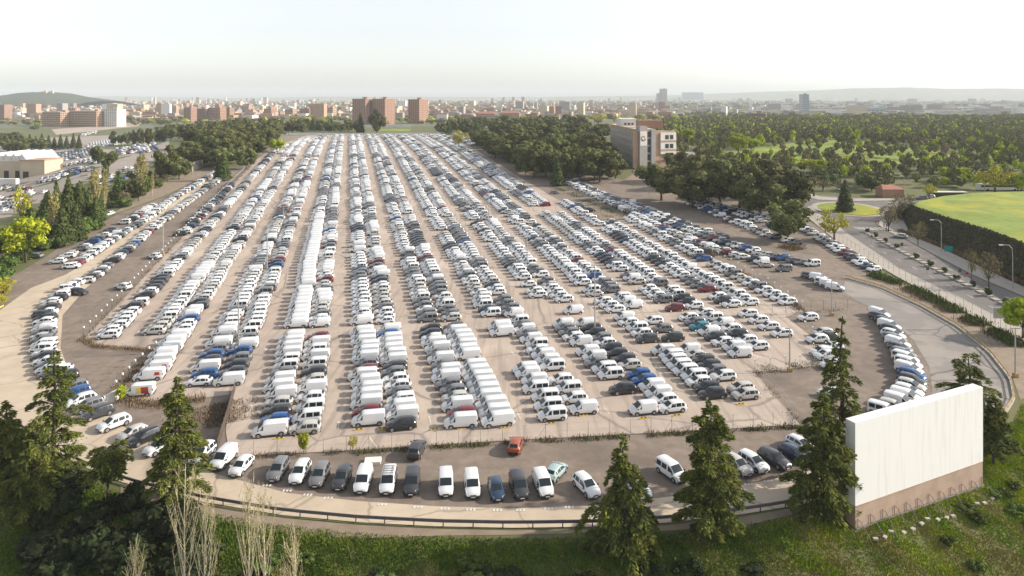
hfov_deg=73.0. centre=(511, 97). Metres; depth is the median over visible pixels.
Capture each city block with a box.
[68,107,79,110]
[232,104,250,112]
[893,102,905,106]
[1007,101,1017,105]
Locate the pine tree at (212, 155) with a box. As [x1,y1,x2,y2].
[205,147,234,165]
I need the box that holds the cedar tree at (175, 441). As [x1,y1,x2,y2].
[140,376,213,507]
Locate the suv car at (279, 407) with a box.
[260,402,291,417]
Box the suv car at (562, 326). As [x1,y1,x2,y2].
[554,322,575,331]
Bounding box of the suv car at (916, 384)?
[895,376,926,392]
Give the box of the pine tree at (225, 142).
[219,138,237,147]
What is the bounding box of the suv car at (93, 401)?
[70,395,105,414]
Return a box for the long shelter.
[931,191,967,196]
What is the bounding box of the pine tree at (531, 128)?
[522,126,536,131]
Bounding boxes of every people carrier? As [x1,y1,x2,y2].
[27,341,56,353]
[29,336,58,347]
[34,361,64,374]
[155,310,178,318]
[159,306,181,314]
[217,316,240,326]
[218,311,240,321]
[218,321,239,330]
[227,299,248,308]
[235,325,258,336]
[239,319,262,329]
[242,314,265,323]
[244,310,266,319]
[246,301,267,310]
[246,305,267,314]
[249,298,270,305]
[272,357,298,369]
[274,351,300,363]
[291,406,321,423]
[295,397,324,412]
[301,355,327,368]
[302,342,326,353]
[378,463,397,494]
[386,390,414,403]
[402,464,420,495]
[411,291,429,300]
[416,307,436,317]
[417,311,437,322]
[429,283,447,291]
[435,298,454,307]
[471,294,490,303]
[472,291,491,298]
[473,298,492,308]
[480,306,500,317]
[508,468,529,499]
[509,314,528,323]
[521,378,549,394]
[525,336,548,347]
[530,387,559,401]
[533,395,562,411]
[536,404,567,422]
[540,357,565,371]
[555,379,581,394]
[581,284,600,292]
[591,360,616,373]
[597,365,623,380]
[611,291,630,299]
[625,320,647,331]
[653,293,673,303]
[655,454,686,483]
[658,347,683,359]
[661,352,686,364]
[666,288,684,295]
[666,357,691,369]
[671,362,697,376]
[680,367,707,380]
[702,311,723,321]
[775,263,792,271]
[814,276,827,284]
[867,398,891,411]
[891,348,919,362]
[893,353,923,369]
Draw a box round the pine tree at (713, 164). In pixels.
[691,157,736,201]
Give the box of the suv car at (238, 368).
[219,365,247,375]
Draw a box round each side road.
[808,198,823,202]
[872,198,931,204]
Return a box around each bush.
[0,235,18,250]
[0,255,21,268]
[0,268,15,281]
[0,277,16,291]
[0,282,12,297]
[0,294,11,302]
[2,253,23,258]
[15,535,39,563]
[16,525,67,547]
[17,248,33,259]
[20,535,68,575]
[23,505,41,521]
[24,206,48,222]
[27,503,58,532]
[31,238,53,249]
[34,547,82,575]
[35,547,70,572]
[43,486,83,518]
[44,225,56,246]
[47,526,82,550]
[49,232,67,247]
[55,468,97,494]
[64,532,92,559]
[67,227,77,235]
[67,523,114,564]
[68,510,88,530]
[79,508,115,530]
[81,216,98,232]
[83,219,92,231]
[85,492,118,521]
[87,527,131,575]
[108,555,132,575]
[110,531,160,567]
[111,199,132,206]
[114,493,127,513]
[117,557,158,575]
[118,190,131,199]
[118,479,147,512]
[119,531,161,565]
[123,527,141,536]
[125,172,135,179]
[126,495,166,533]
[144,179,154,187]
[151,493,202,538]
[154,180,163,186]
[157,530,209,572]
[159,500,191,519]
[159,546,214,575]
[167,508,200,541]
[173,530,206,564]
[202,544,226,561]
[207,542,229,555]
[237,570,253,575]
[251,552,281,573]
[274,553,284,561]
[296,550,316,565]
[368,568,388,575]
[375,569,397,575]
[455,554,482,570]
[461,562,482,575]
[464,565,495,575]
[493,564,523,575]
[580,570,596,575]
[627,558,668,575]
[670,561,687,575]
[686,557,706,574]
[740,560,764,575]
[808,168,829,177]
[809,174,820,182]
[820,173,841,183]
[823,167,840,176]
[939,535,954,547]
[956,500,979,513]
[967,512,988,524]
[967,558,986,573]
[986,488,1002,498]
[998,486,1015,498]
[1003,505,1023,515]
[1005,480,1021,489]
[1008,502,1023,514]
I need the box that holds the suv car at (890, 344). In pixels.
[886,340,913,352]
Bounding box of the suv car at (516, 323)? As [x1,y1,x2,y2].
[512,319,531,327]
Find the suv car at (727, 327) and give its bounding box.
[720,322,742,332]
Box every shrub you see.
[927,260,933,265]
[984,288,992,294]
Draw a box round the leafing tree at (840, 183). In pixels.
[834,180,850,188]
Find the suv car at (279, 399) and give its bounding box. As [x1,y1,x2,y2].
[262,394,293,408]
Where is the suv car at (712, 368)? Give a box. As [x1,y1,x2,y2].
[704,363,727,375]
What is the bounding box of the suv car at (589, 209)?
[584,207,595,211]
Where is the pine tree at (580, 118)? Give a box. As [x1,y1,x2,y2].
[574,116,587,123]
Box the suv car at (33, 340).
[28,333,55,343]
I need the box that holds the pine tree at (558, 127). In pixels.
[554,123,564,133]
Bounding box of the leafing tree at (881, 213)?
[877,203,901,230]
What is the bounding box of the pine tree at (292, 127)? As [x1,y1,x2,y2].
[286,122,297,132]
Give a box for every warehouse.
[867,107,886,110]
[914,113,985,114]
[952,106,1004,108]
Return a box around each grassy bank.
[884,201,919,219]
[919,228,1023,277]
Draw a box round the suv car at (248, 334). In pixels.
[234,332,259,341]
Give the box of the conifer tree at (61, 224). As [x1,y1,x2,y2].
[48,205,76,246]
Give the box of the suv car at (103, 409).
[79,402,115,421]
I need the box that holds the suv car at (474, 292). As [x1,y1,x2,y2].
[470,288,487,295]
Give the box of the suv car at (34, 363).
[31,355,61,366]
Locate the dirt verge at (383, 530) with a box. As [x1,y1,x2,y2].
[121,485,791,537]
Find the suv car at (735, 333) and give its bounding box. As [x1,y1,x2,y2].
[726,328,749,338]
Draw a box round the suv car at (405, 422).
[385,415,416,432]
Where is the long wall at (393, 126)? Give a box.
[366,125,409,127]
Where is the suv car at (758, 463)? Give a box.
[737,448,769,473]
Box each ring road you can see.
[0,177,837,527]
[841,279,1011,493]
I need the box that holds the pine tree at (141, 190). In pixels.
[126,177,150,200]
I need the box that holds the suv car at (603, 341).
[593,336,615,347]
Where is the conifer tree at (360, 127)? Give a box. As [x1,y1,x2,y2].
[356,112,364,132]
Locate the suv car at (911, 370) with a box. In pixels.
[896,366,927,380]
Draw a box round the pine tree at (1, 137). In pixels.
[0,133,9,141]
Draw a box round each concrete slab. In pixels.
[102,389,119,402]
[364,456,381,464]
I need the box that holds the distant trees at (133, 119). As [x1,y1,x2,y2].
[0,100,1023,124]
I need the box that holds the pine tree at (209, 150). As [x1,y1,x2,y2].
[201,145,229,161]
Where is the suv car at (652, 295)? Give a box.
[646,290,664,299]
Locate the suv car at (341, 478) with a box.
[331,463,352,490]
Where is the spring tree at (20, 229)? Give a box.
[0,216,51,262]
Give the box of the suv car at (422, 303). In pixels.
[413,300,432,308]
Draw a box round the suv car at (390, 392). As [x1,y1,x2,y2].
[384,385,411,397]
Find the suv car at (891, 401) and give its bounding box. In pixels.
[878,396,899,404]
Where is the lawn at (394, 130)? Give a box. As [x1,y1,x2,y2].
[374,129,409,130]
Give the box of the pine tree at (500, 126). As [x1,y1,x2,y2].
[495,122,505,131]
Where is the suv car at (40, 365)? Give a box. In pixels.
[33,359,63,369]
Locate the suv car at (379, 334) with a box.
[376,328,398,337]
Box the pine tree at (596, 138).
[583,135,611,145]
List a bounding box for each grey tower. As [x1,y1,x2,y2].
[656,93,660,102]
[659,88,666,102]
[799,93,808,110]
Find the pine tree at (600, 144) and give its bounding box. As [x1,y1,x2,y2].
[590,140,619,152]
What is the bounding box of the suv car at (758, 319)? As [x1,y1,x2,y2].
[747,314,769,324]
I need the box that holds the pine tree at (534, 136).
[531,134,541,139]
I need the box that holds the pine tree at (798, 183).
[760,163,814,207]
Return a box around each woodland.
[635,114,1023,185]
[665,115,1023,159]
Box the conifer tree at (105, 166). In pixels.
[101,160,108,175]
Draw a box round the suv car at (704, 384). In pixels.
[692,379,720,392]
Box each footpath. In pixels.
[807,206,1023,340]
[809,194,900,200]
[878,218,907,231]
[889,230,1023,294]
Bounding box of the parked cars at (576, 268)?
[0,131,890,332]
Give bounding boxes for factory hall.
[0,149,63,178]
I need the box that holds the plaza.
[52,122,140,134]
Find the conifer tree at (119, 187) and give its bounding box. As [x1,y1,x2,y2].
[109,170,128,200]
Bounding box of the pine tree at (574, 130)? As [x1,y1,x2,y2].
[569,127,582,134]
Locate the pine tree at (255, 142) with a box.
[244,139,261,151]
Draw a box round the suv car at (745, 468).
[725,451,753,476]
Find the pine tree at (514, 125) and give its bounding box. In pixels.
[509,124,523,129]
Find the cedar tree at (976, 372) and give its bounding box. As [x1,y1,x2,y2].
[933,352,1006,438]
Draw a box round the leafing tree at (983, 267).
[976,252,1002,286]
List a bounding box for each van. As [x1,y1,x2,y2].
[125,381,155,397]
[132,366,165,381]
[139,358,172,371]
[144,352,175,364]
[147,345,177,358]
[154,339,183,351]
[157,333,186,345]
[162,328,191,338]
[178,308,199,317]
[181,304,203,312]
[189,358,220,372]
[204,335,232,347]
[209,442,238,470]
[210,324,236,336]
[212,370,244,387]
[230,336,258,348]
[251,418,288,438]
[262,377,294,392]
[264,370,295,384]
[264,384,297,400]
[274,344,302,357]
[275,339,302,351]
[276,334,303,345]
[279,328,305,339]
[283,316,308,328]
[284,312,308,322]
[286,308,310,317]
[287,299,310,309]
[287,303,310,313]
[289,295,311,304]
[290,292,312,300]
[297,378,327,393]
[301,347,329,360]
[303,335,330,347]
[308,316,330,327]
[311,295,331,304]
[312,291,332,299]
[347,366,376,380]
[348,324,373,336]
[349,313,372,325]
[350,329,375,340]
[350,333,375,346]
[350,372,379,387]
[350,385,381,400]
[350,392,382,409]
[351,302,371,310]
[351,349,378,362]
[351,408,385,427]
[352,343,378,355]
[352,379,382,393]
[352,463,373,493]
[353,338,379,349]
[376,322,400,333]
[378,331,402,340]
[379,341,402,353]
[379,346,405,359]
[379,351,407,365]
[380,336,402,346]
[383,396,415,413]
[385,403,418,420]
[420,335,446,347]
[424,340,450,352]
[427,350,454,363]
[431,367,460,382]
[432,361,460,374]
[437,466,454,497]
[441,394,473,412]
[442,323,466,335]
[443,410,477,428]
[446,328,471,339]
[449,332,474,343]
[451,337,476,348]
[451,342,477,353]
[455,346,480,361]
[461,357,486,369]
[461,363,489,377]
[463,368,492,383]
[463,467,481,498]
[466,374,496,389]
[468,380,499,393]
[472,387,501,403]
[474,394,506,410]
[477,401,510,418]
[480,408,514,428]
[486,319,510,330]
[489,324,514,337]
[503,306,523,317]
[512,360,536,373]
[514,322,535,333]
[514,365,540,379]
[519,331,541,343]
[520,371,547,385]
[530,347,554,359]
[532,466,554,498]
[535,352,559,364]
[552,317,573,327]
[563,304,583,314]
[568,398,598,415]
[569,334,592,347]
[574,316,593,328]
[575,343,599,356]
[581,349,606,361]
[613,310,634,320]
[616,295,635,304]
[623,299,642,309]
[627,398,658,416]
[637,377,665,391]
[643,384,672,398]
[650,343,674,356]
[679,342,700,352]
[697,324,720,335]
[712,316,734,325]
[721,339,746,351]
[727,345,752,358]
[809,272,826,279]
[819,278,833,286]
[825,281,844,291]
[877,317,901,329]
[883,389,909,402]
[884,334,911,347]
[890,385,920,399]
[894,359,924,374]
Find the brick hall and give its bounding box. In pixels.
[746,111,766,118]
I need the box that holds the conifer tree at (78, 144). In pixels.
[74,136,82,148]
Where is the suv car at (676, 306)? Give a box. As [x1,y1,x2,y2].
[664,302,685,311]
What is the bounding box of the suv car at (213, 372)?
[190,367,219,378]
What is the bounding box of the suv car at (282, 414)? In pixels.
[258,411,290,424]
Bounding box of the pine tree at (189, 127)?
[178,124,197,137]
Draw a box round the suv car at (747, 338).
[734,334,758,342]
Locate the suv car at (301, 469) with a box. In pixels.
[288,457,311,484]
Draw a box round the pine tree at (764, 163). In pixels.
[754,157,783,175]
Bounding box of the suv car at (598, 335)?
[591,331,612,341]
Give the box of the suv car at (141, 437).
[127,425,160,447]
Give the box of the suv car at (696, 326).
[689,321,709,331]
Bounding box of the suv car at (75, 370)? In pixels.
[53,368,79,381]
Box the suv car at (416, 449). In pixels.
[407,440,425,459]
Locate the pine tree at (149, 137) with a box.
[144,128,153,144]
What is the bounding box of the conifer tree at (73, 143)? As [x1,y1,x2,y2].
[70,133,75,148]
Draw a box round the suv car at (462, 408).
[446,405,475,417]
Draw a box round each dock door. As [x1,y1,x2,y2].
[4,171,8,177]
[15,171,19,177]
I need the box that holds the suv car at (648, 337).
[635,332,659,343]
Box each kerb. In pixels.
[810,206,1021,327]
[811,202,885,216]
[888,231,1023,295]
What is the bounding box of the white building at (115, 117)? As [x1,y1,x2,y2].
[104,107,125,126]
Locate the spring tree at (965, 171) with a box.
[937,166,970,182]
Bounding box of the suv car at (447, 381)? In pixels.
[435,376,461,389]
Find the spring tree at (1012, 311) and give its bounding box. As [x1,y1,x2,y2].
[997,296,1023,337]
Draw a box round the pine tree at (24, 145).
[16,139,31,149]
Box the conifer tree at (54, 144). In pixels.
[51,137,57,148]
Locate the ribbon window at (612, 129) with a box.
[611,128,631,135]
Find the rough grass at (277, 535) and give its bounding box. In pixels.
[0,460,847,575]
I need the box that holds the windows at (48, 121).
[42,121,69,125]
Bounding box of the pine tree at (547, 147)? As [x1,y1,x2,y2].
[544,144,556,150]
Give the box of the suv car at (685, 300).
[677,296,696,303]
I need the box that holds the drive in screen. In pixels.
[846,383,994,539]
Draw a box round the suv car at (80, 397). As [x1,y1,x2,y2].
[66,390,97,407]
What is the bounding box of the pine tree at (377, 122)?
[368,109,385,132]
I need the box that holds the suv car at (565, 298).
[554,294,573,302]
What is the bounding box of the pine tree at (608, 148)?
[602,146,623,158]
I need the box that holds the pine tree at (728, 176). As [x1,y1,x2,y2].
[714,165,766,207]
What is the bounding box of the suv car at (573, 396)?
[561,390,588,405]
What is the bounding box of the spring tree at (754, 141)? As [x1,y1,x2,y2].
[747,138,760,148]
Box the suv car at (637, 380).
[631,372,656,385]
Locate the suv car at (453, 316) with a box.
[440,312,461,321]
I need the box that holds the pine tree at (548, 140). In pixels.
[543,135,562,149]
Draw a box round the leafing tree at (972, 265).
[965,249,979,278]
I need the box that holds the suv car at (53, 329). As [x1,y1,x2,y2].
[30,326,57,335]
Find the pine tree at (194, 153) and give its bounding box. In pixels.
[182,144,209,162]
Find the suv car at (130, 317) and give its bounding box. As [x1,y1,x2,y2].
[109,314,134,322]
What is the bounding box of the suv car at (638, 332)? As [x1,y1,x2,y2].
[630,327,652,337]
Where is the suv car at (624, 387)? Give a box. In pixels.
[608,381,637,395]
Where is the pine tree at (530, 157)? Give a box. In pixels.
[517,144,545,176]
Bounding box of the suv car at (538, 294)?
[528,290,547,298]
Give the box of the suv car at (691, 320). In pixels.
[684,316,705,325]
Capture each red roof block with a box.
[476,111,495,118]
[499,111,519,117]
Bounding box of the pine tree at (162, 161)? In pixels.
[151,144,182,177]
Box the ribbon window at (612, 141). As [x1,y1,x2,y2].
[611,140,631,149]
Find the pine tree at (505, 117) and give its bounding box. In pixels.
[502,115,510,121]
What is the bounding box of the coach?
[975,183,1023,190]
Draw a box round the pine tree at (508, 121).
[505,119,514,124]
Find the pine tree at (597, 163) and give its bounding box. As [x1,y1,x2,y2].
[577,149,621,181]
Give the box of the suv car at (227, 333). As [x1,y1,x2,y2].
[210,332,234,339]
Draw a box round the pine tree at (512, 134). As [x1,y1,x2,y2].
[508,131,528,138]
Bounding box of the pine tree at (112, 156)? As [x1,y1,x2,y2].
[98,150,118,169]
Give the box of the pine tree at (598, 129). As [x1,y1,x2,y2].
[589,125,606,136]
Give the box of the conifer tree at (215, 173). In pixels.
[212,162,219,178]
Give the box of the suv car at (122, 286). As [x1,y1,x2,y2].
[114,282,132,290]
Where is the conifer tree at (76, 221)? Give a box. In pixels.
[69,204,90,240]
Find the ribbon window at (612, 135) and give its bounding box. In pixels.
[611,134,631,142]
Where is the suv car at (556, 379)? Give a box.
[548,372,574,385]
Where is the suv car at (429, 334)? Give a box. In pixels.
[421,332,442,340]
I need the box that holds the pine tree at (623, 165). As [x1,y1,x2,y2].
[611,151,627,178]
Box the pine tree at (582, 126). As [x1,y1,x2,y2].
[567,123,586,133]
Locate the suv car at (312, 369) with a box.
[300,365,326,376]
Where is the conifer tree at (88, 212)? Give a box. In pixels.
[86,202,104,223]
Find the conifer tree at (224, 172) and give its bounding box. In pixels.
[216,151,232,180]
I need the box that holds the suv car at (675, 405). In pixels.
[658,398,687,414]
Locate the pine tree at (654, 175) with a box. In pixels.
[632,163,679,200]
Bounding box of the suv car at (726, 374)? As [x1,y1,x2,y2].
[709,368,737,381]
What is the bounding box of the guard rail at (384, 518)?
[2,414,809,527]
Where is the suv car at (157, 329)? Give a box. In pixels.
[141,325,166,335]
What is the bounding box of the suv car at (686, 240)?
[682,238,692,243]
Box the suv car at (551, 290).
[546,287,563,294]
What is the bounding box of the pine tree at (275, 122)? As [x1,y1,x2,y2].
[266,120,283,126]
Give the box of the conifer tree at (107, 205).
[101,187,111,207]
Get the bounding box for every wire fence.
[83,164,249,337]
[115,341,156,387]
[237,411,788,454]
[638,211,802,309]
[754,307,835,368]
[757,363,795,415]
[765,299,844,312]
[811,215,1003,326]
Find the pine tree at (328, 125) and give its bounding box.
[323,120,333,130]
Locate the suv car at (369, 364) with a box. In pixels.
[352,363,378,371]
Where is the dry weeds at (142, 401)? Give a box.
[76,161,1023,458]
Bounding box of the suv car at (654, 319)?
[642,315,663,325]
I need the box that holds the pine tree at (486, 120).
[482,117,490,125]
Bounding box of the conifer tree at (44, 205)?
[38,190,51,216]
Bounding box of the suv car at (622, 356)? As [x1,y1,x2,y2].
[612,352,636,362]
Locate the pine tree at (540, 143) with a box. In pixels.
[528,139,546,146]
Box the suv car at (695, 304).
[684,300,703,309]
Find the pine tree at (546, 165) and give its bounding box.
[540,150,562,173]
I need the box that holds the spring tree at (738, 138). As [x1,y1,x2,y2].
[727,133,749,151]
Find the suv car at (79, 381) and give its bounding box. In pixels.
[57,378,89,392]
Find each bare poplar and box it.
[47,189,59,228]
[88,170,102,200]
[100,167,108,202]
[122,535,147,575]
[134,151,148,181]
[150,174,153,196]
[166,461,206,575]
[191,488,220,575]
[234,473,260,575]
[251,480,276,575]
[279,523,304,575]
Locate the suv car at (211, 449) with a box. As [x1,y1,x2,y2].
[188,439,216,463]
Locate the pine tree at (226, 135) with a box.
[215,132,235,144]
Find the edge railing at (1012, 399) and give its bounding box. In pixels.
[846,275,1014,411]
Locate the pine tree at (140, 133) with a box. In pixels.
[136,128,144,143]
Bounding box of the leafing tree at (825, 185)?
[814,178,835,190]
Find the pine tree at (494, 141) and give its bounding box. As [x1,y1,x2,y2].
[488,136,509,144]
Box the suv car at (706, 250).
[703,248,717,253]
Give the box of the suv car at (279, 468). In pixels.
[266,455,290,481]
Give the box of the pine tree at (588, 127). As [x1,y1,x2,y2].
[584,124,592,133]
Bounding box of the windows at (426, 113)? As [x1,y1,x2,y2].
[409,113,427,122]
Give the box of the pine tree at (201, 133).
[193,129,210,140]
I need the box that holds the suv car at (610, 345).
[600,341,623,350]
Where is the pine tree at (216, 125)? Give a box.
[205,123,221,129]
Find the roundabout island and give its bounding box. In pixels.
[817,203,880,214]
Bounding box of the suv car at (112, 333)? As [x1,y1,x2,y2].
[95,329,121,339]
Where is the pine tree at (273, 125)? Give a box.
[269,122,279,127]
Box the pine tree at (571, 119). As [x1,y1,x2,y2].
[566,115,578,123]
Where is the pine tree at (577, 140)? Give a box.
[569,136,581,145]
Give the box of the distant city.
[0,97,1023,121]
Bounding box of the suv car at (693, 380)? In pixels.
[684,374,710,387]
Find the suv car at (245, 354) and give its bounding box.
[225,351,252,361]
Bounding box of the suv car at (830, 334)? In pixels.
[822,331,838,340]
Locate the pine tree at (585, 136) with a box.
[580,133,596,144]
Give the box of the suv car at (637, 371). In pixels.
[625,367,651,379]
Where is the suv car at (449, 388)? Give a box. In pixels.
[439,383,466,395]
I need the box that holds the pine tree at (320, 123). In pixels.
[316,120,324,130]
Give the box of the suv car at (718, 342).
[710,336,733,347]
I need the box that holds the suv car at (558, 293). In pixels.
[549,290,567,298]
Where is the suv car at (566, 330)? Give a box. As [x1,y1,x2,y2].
[558,326,579,336]
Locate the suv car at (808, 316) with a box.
[797,311,819,321]
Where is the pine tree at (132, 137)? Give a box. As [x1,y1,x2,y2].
[129,130,136,143]
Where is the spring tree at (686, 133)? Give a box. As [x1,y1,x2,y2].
[680,128,694,144]
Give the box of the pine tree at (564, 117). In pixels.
[561,114,569,120]
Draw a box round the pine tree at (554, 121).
[550,119,564,127]
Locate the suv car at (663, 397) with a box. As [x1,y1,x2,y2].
[651,391,677,404]
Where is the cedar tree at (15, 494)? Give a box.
[0,439,66,528]
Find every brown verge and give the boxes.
[108,167,214,216]
[592,212,627,219]
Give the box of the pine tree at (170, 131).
[163,124,177,140]
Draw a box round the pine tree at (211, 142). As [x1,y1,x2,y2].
[202,135,221,148]
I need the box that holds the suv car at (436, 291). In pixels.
[429,288,447,296]
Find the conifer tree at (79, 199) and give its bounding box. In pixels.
[75,186,87,217]
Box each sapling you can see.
[115,384,126,399]
[297,431,308,453]
[347,435,358,447]
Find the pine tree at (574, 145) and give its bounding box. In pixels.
[562,143,581,152]
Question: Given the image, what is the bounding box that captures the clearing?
[724,140,962,163]
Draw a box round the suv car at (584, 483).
[571,470,600,498]
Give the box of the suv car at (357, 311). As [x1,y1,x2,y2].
[350,307,371,315]
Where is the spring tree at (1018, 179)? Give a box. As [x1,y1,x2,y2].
[1004,172,1023,191]
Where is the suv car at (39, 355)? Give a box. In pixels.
[29,349,57,361]
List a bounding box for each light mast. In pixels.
[160,220,165,255]
[234,274,242,344]
[267,226,267,269]
[524,227,529,262]
[591,265,598,326]
[785,328,791,371]
[828,277,835,315]
[1010,328,1020,377]
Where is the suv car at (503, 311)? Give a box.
[501,306,517,315]
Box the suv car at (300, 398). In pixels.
[295,389,324,402]
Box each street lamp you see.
[930,219,941,251]
[999,244,1012,287]
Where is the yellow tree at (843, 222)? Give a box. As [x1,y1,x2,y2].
[815,209,849,239]
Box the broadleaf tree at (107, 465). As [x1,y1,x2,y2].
[76,439,134,495]
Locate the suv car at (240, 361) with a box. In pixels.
[222,358,249,369]
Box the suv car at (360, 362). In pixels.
[353,357,378,368]
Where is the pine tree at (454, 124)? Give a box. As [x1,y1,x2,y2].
[450,119,458,129]
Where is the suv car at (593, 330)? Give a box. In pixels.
[584,326,605,334]
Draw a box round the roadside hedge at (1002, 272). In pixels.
[897,229,1023,284]
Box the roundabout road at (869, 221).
[800,195,905,225]
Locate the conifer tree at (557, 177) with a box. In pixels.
[550,161,565,185]
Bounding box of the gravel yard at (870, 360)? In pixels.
[0,134,931,527]
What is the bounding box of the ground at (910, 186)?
[0,102,1023,575]
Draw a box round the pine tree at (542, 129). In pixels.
[535,123,556,137]
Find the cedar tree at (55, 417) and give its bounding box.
[0,350,93,493]
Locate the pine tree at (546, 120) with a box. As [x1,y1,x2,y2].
[544,118,552,124]
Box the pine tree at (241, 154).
[235,145,258,168]
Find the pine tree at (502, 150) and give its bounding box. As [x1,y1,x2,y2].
[492,139,516,161]
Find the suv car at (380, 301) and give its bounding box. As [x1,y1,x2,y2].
[373,298,392,305]
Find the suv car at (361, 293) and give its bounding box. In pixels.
[352,291,371,298]
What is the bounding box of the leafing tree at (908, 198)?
[894,193,915,209]
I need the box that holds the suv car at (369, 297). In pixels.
[352,295,371,301]
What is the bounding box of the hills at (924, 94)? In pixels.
[92,87,1023,101]
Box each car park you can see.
[0,135,168,217]
[85,135,825,456]
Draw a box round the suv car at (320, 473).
[308,460,330,487]
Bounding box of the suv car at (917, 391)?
[894,381,924,396]
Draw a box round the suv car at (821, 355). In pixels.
[813,348,838,360]
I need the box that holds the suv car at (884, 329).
[880,327,906,338]
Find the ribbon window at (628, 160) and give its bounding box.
[622,156,631,163]
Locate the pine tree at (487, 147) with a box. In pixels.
[482,137,498,157]
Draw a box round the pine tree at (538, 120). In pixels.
[529,117,542,124]
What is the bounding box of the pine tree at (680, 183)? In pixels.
[663,159,722,207]
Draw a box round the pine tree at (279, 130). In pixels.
[273,127,283,132]
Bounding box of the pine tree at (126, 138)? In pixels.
[123,132,130,143]
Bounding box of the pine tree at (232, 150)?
[227,148,236,158]
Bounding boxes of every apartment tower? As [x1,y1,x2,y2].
[352,97,371,124]
[372,97,394,124]
[408,98,427,123]
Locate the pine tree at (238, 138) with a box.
[227,137,245,141]
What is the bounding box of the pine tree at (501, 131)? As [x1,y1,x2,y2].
[496,129,512,136]
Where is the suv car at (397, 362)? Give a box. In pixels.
[382,359,407,369]
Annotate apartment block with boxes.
[42,110,69,126]
[70,109,103,126]
[184,106,196,121]
[197,107,207,121]
[208,106,226,119]
[226,107,233,119]
[264,107,275,115]
[285,108,296,113]
[300,107,309,114]
[327,106,336,115]
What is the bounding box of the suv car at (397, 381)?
[384,378,411,390]
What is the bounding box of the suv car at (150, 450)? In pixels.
[142,433,169,456]
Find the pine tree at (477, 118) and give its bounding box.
[473,116,483,121]
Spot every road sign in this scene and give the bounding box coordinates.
[944,246,952,256]
[993,308,1004,327]
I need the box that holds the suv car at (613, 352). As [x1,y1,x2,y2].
[606,347,628,359]
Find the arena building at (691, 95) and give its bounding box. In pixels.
[682,92,703,99]
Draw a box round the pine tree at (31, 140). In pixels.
[25,138,37,149]
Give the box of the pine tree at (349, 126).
[345,121,353,129]
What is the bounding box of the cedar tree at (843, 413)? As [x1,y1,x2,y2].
[802,316,863,486]
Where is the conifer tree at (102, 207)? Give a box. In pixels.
[98,190,109,219]
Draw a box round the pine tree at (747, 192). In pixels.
[724,164,787,212]
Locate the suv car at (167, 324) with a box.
[147,320,171,328]
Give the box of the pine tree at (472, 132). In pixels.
[468,130,484,136]
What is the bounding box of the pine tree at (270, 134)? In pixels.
[258,128,275,147]
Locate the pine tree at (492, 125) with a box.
[488,121,500,131]
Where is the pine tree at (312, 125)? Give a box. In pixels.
[309,119,317,129]
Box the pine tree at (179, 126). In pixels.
[175,123,184,138]
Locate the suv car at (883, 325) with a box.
[879,323,904,334]
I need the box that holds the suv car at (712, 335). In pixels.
[704,330,727,341]
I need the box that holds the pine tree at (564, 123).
[559,121,569,133]
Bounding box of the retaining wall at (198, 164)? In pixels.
[191,160,208,171]
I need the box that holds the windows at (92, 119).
[70,119,102,125]
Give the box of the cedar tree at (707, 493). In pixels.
[670,399,755,543]
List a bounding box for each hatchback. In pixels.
[27,331,50,340]
[30,347,58,356]
[31,252,43,258]
[61,363,74,368]
[107,211,114,215]
[115,422,149,440]
[185,375,213,387]
[225,305,245,311]
[228,453,254,476]
[310,305,328,313]
[311,301,329,308]
[372,295,389,301]
[374,291,391,297]
[375,315,394,324]
[376,311,395,318]
[415,305,433,312]
[435,296,452,301]
[438,304,456,311]
[441,308,459,315]
[466,285,482,292]
[478,304,494,311]
[487,475,505,501]
[507,436,524,454]
[547,461,567,482]
[550,190,559,193]
[585,289,603,297]
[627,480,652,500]
[685,349,705,358]
[688,242,701,246]
[758,261,774,267]
[777,442,808,460]
[784,433,814,453]
[817,386,835,396]
[819,358,838,368]
[893,233,907,238]
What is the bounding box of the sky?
[0,0,1023,97]
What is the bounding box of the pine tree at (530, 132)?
[518,127,537,134]
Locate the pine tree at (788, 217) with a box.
[764,198,814,236]
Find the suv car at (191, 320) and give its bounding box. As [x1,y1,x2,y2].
[173,318,197,326]
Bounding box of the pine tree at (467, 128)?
[458,120,474,133]
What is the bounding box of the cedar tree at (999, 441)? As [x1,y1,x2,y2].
[983,398,1023,464]
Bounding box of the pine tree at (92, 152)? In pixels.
[89,146,102,159]
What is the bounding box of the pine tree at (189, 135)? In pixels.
[182,130,196,140]
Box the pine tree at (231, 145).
[227,140,247,160]
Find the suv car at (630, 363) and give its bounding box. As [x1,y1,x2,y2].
[617,358,642,370]
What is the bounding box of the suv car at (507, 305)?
[500,302,520,309]
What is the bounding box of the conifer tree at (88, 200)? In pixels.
[84,186,92,212]
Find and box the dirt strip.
[277,135,305,141]
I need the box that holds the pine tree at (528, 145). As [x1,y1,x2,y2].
[513,141,532,163]
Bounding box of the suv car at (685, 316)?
[677,311,698,321]
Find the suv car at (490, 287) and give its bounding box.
[486,283,504,289]
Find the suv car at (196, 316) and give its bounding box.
[176,313,200,321]
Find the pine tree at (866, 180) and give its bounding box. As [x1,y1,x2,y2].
[855,171,886,190]
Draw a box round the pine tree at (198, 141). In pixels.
[194,136,209,148]
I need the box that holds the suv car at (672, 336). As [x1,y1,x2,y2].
[661,331,684,342]
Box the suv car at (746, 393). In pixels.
[730,386,760,401]
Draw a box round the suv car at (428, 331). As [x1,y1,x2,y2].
[419,327,441,337]
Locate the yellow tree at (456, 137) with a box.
[450,130,467,142]
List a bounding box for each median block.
[968,286,979,289]
[990,297,1001,300]
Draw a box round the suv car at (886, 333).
[881,331,907,342]
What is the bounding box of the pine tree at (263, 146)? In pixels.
[245,141,267,152]

